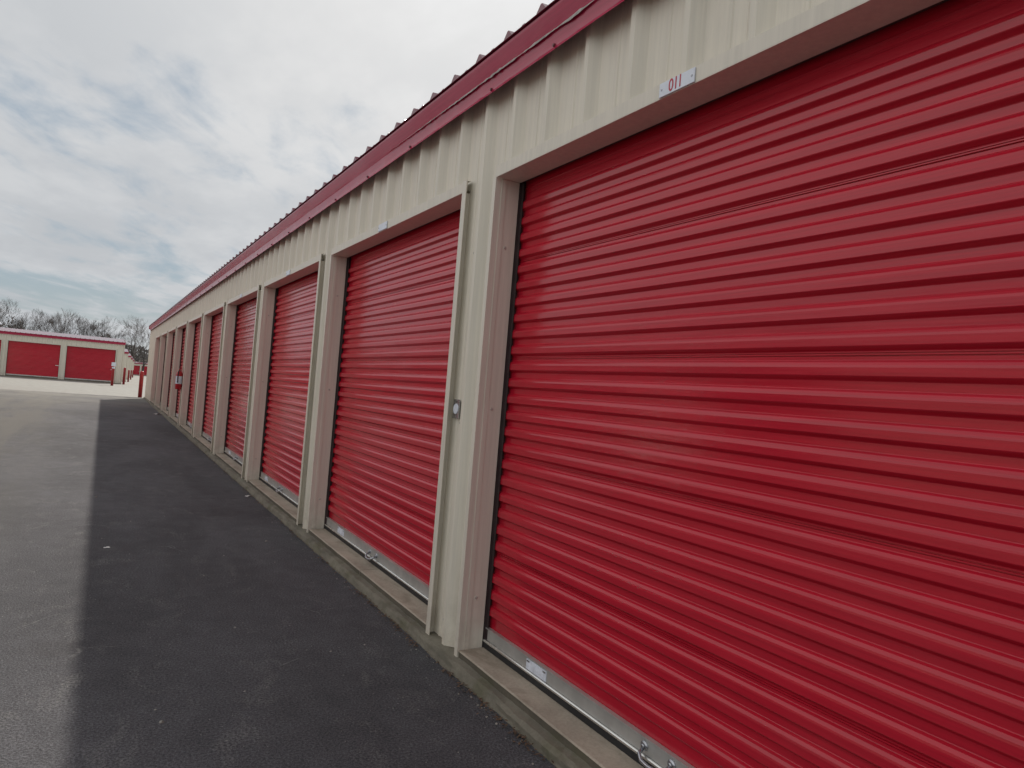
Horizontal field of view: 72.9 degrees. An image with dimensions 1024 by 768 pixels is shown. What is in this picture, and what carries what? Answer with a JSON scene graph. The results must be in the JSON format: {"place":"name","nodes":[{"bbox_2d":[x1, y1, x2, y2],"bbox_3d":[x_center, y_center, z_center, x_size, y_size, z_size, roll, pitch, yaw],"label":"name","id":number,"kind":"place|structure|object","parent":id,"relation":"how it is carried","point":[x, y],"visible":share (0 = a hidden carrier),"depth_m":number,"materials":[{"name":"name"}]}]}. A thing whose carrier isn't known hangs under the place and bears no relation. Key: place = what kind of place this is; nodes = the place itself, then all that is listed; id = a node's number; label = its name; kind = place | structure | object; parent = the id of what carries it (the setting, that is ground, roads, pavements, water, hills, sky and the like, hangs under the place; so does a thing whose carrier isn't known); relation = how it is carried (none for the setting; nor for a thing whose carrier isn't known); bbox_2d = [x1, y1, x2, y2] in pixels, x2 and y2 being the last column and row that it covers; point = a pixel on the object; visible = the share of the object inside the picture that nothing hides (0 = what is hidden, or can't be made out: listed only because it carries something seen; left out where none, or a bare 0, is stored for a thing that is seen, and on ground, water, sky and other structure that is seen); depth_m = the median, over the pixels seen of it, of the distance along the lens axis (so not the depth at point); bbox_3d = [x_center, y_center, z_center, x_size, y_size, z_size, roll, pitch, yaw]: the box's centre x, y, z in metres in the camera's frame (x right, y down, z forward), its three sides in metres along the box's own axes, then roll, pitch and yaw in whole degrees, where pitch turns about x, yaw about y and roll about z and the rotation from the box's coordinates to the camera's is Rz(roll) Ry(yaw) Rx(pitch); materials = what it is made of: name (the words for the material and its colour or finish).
{"place":"outdoors","nodes":[
{"label":"outdoors","id":0,"kind":"place"},
{"bbox_2d":[0,375,145,397],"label":"concrete apron","id":1,"kind":"object","parent":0,"point":[129,388],"visible":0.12,"depth_m":38.31,"materials":[{"name":"beige concrete"}]},
{"bbox_2d":[0,327,125,383],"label":"storage building","id":2,"kind":"structure","parent":1,"relation":"on","point":[46,355],"depth_m":51.24,"materials":[{"name":"red paint"}]},
{"bbox_2d":[5,341,60,377],"bbox_3d":[-34.808,-1.814,50.441,3.240,2.569,0.040,5,-1,-31],"label":"roll up door","id":3,"kind":"structure","parent":2,"relation":"in","point":[30,359],"depth_m":50.42,"materials":[{"name":"red paint"}]},
{"bbox_2d":[64,346,115,381],"bbox_3d":[-31.762,-1.533,52.243,3.240,2.569,0.041,5,-1,-31],"label":"roll up door","id":4,"kind":"structure","parent":2,"relation":"in","point":[82,363],"depth_m":52.21,"materials":[{"name":"red paint"}]},
{"bbox_2d":[110,359,115,385],"bbox_3d":[-26.934,-0.795,46.798,0.260,1.820,0.189,5,-1,-31],"label":"bollard","id":5,"kind":"object","parent":1,"relation":"on","point":[113,371],"visible":1,"depth_m":46.73,"materials":[{"name":"red metal"}]},
{"bbox_2d":[106,327,126,337],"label":"bare tree","id":6,"kind":"object","parent":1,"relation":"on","point":[116,335],"visible":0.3,"depth_m":164.38,"materials":[{"name":"grey plant"}]},
{"bbox_2d":[122,367,125,384],"bbox_3d":[-29.597,-0.615,52.903,0.178,1.298,0.178,5,-1,-31],"label":"bollard","id":7,"kind":"object","parent":1,"relation":"on","point":[124,374],"visible":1,"depth_m":52.84,"materials":[{"name":"red metal"}]},
{"bbox_2d":[122,349,128,381],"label":"storage building","id":8,"kind":"structure","parent":1,"relation":"on","point":[126,353],"depth_m":74.26,"materials":[{"name":"metal"}]},
{"bbox_2d":[126,353,130,378],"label":"storage building","id":9,"kind":"structure","parent":1,"relation":"on","point":[129,361],"depth_m":93.66,"materials":[{"name":"metal"}]},
{"bbox_2d":[129,356,132,376],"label":"storage building","id":10,"kind":"structure","parent":1,"relation":"on","point":[131,363],"depth_m":114.85,"materials":[{"name":"metal"}]},
{"bbox_2d":[138,371,143,397],"bbox_3d":[-16.796,0.012,31.380,0.178,1.198,0.178,5,-1,-31],"label":"bollard","id":11,"kind":"object","parent":1,"relation":"on","point":[141,379],"visible":1,"depth_m":31.31,"materials":[{"name":"red metal"}]},
{"bbox_2d":[133,362,147,375],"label":"storage building","id":12,"kind":"structure","parent":0,"point":[138,366],"depth_m":181.65,"materials":[{"name":"metal"}]},
{"bbox_2d":[133,365,139,374],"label":"roll up door","id":13,"kind":"structure","parent":12,"relation":"in","point":[136,368],"depth_m":181.39,"materials":[{"name":"red paint"}]},
{"bbox_2d":[141,366,146,375],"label":"roll up door","id":14,"kind":"structure","parent":12,"relation":"in","point":[145,367],"depth_m":182.41,"materials":[{"name":"red paint"}]},
{"bbox_2d":[5,440,533,764],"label":"gravel","id":15,"kind":"structure","parent":0,"point":[161,721],"depth_m":3.53,"materials":[{"name":"grey gravel"}]},
{"bbox_2d":[0,0,553,353],"label":"sky","id":16,"kind":"structure","parent":0,"point":[145,144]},
{"bbox_2d":[0,389,555,767],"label":"asphalt drive","id":17,"kind":"structure","parent":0,"point":[128,631],"depth_m":3.78,"materials":[{"name":"grey asphalt"}]},
{"bbox_2d":[181,432,556,767],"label":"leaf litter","id":18,"kind":"object","parent":17,"relation":"on","point":[480,699],"visible":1,"depth_m":3.43,"materials":[{"name":"brown plant"}]},
{"bbox_2d":[143,0,1023,767],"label":"storage building","id":19,"kind":"structure","parent":17,"relation":"on","point":[587,398],"depth_m":2.58,"materials":[{"name":"red paint"}]},
{"bbox_2d":[167,334,174,410],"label":"roll up door","id":20,"kind":"structure","parent":19,"relation":"in","point":[174,334],"depth_m":21.92,"materials":[{"name":"red paint"}]},
{"bbox_2d":[175,368,182,388],"bbox_3d":[-8.118,-0.130,16.910,0.155,0.515,0.175,5,-1,-31],"label":"fire extinguisher","id":21,"kind":"object","parent":19,"relation":"attached to","point":[179,380],"visible":1,"depth_m":16.86,"materials":[{"name":"metal"}]},
{"bbox_2d":[175,328,185,417],"bbox_3d":[-8.647,-0.335,18.308,0.041,2.570,2.730,5,-1,-31],"label":"roll up door","id":22,"kind":"structure","parent":19,"relation":"in","point":[184,332],"depth_m":19.15,"materials":[{"name":"red paint"}]},
{"bbox_2d":[186,321,200,428],"bbox_3d":[-7.116,-0.257,15.672,0.080,2.569,2.730,5,-1,-31],"label":"roll up door","id":23,"kind":"structure","parent":19,"relation":"in","point":[196,350],"depth_m":16.38,"materials":[{"name":"red paint"}]},
{"bbox_2d":[201,312,222,442],"bbox_3d":[-5.568,-0.177,13.045,0.080,2.570,2.730,5,-1,-31],"label":"roll up door","id":24,"kind":"structure","parent":19,"relation":"in","point":[217,323],"depth_m":13.59,"materials":[{"name":"red paint"}]},
{"bbox_2d":[224,297,256,465],"bbox_3d":[-4.021,-0.097,10.418,0.080,2.570,2.730,5,-1,-31],"label":"roll up door","id":25,"kind":"structure","parent":19,"relation":"in","point":[244,337],"depth_m":10.80,"materials":[{"name":"red paint"}]},
{"bbox_2d":[259,271,317,507],"bbox_3d":[-2.473,-0.017,7.791,0.080,2.570,2.730,5,-1,-31],"label":"roll up door","id":26,"kind":"structure","parent":19,"relation":"in","point":[295,311],"depth_m":7.97,"materials":[{"name":"red paint"}]},
{"bbox_2d":[378,221,387,231],"bbox_3d":[-0.951,-1.159,5.099,0.007,0.053,0.178,5,-1,-31],"label":"unit number sign","id":27,"kind":"object","parent":19,"relation":"attached to","point":[382,226],"visible":1,"depth_m":5.09,"materials":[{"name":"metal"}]},
{"bbox_2d":[324,210,460,605],"bbox_3d":[-0.925,0.063,5.164,0.080,2.569,2.730,5,-1,-31],"label":"roll up door","id":28,"kind":"structure","parent":19,"relation":"in","point":[398,317],"depth_m":5.07,"materials":[{"name":"red paint"}]},
{"bbox_2d":[659,67,695,98],"bbox_3d":[0.590,-1.078,2.483,0.007,0.053,0.178,5,-1,-31],"label":"unit number sign","id":29,"kind":"object","parent":19,"relation":"attached to","point":[678,82],"visible":1,"depth_m":2.48,"materials":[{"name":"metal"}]},
{"bbox_2d":[482,0,1023,767],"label":"roll up door","id":30,"kind":"structure","parent":19,"relation":"in","point":[761,495],"depth_m":2.17,"materials":[{"name":"red paint"}]},
{"bbox_3d":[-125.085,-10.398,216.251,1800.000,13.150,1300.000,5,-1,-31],"label":"ground","id":31,"kind":"structure","parent":0,"visible":0},
{"bbox_2d":[0,296,33,330],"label":"bare tree","id":32,"kind":"object","parent":31,"relation":"on","point":[6,309],"visible":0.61,"depth_m":145.11,"materials":[{"name":"grey plant"}]},
{"bbox_2d":[10,312,35,328],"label":"bare tree","id":33,"kind":"object","parent":31,"relation":"on","point":[22,320],"visible":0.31,"depth_m":148.72,"materials":[{"name":"grey plant"}]},
{"bbox_2d":[23,310,62,331],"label":"bare tree","id":34,"kind":"object","parent":31,"relation":"on","point":[39,326],"visible":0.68,"depth_m":145.29,"materials":[{"name":"grey plant"}]},
{"bbox_2d":[29,308,69,333],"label":"bare tree","id":35,"kind":"object","parent":31,"relation":"on","point":[45,320],"visible":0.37,"depth_m":152.79,"materials":[{"name":"grey plant"}]},
{"bbox_2d":[0,316,111,337],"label":"underbrush","id":36,"kind":"object","parent":31,"relation":"on","point":[21,325],"visible":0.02,"depth_m":140.27,"materials":[{"name":"grey plant"}]},
{"bbox_2d":[47,308,77,333],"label":"bare tree","id":37,"kind":"object","parent":31,"relation":"on","point":[62,329],"visible":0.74,"depth_m":145.41,"materials":[{"name":"grey plant"}]},
{"bbox_2d":[56,312,86,334],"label":"bare tree","id":38,"kind":"object","parent":31,"relation":"on","point":[73,323],"visible":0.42,"depth_m":156.27,"materials":[{"name":"grey plant"}]},
{"bbox_2d":[70,317,105,336],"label":"bare tree","id":39,"kind":"object","parent":31,"relation":"on","point":[86,327],"visible":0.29,"depth_m":159.34,"materials":[{"name":"grey plant"}]},
{"bbox_2d":[73,315,102,336],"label":"bare tree","id":40,"kind":"object","parent":31,"relation":"on","point":[93,327],"visible":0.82,"depth_m":151.16,"materials":[{"name":"grey plant"}]},
{"bbox_2d":[90,316,120,337],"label":"bare tree","id":41,"kind":"object","parent":31,"relation":"on","point":[102,324],"visible":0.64,"depth_m":156.13,"materials":[{"name":"grey plant"}]},
{"bbox_2d":[118,315,149,359],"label":"bare tree","id":42,"kind":"object","parent":31,"relation":"on","point":[133,337],"visible":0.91,"depth_m":150.77,"materials":[{"name":"grey plant"}]},
{"bbox_2d":[125,343,148,362],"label":"distant wood","id":43,"kind":"object","parent":31,"relation":"on","point":[137,353],"visible":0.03,"depth_m":204.88,"materials":[{"name":"grey plant"}]},
{"bbox_2d":[125,322,149,370],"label":"bare tree","id":44,"kind":"object","parent":31,"relation":"on","point":[144,363],"visible":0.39,"depth_m":162.66,"materials":[{"name":"grey plant"}]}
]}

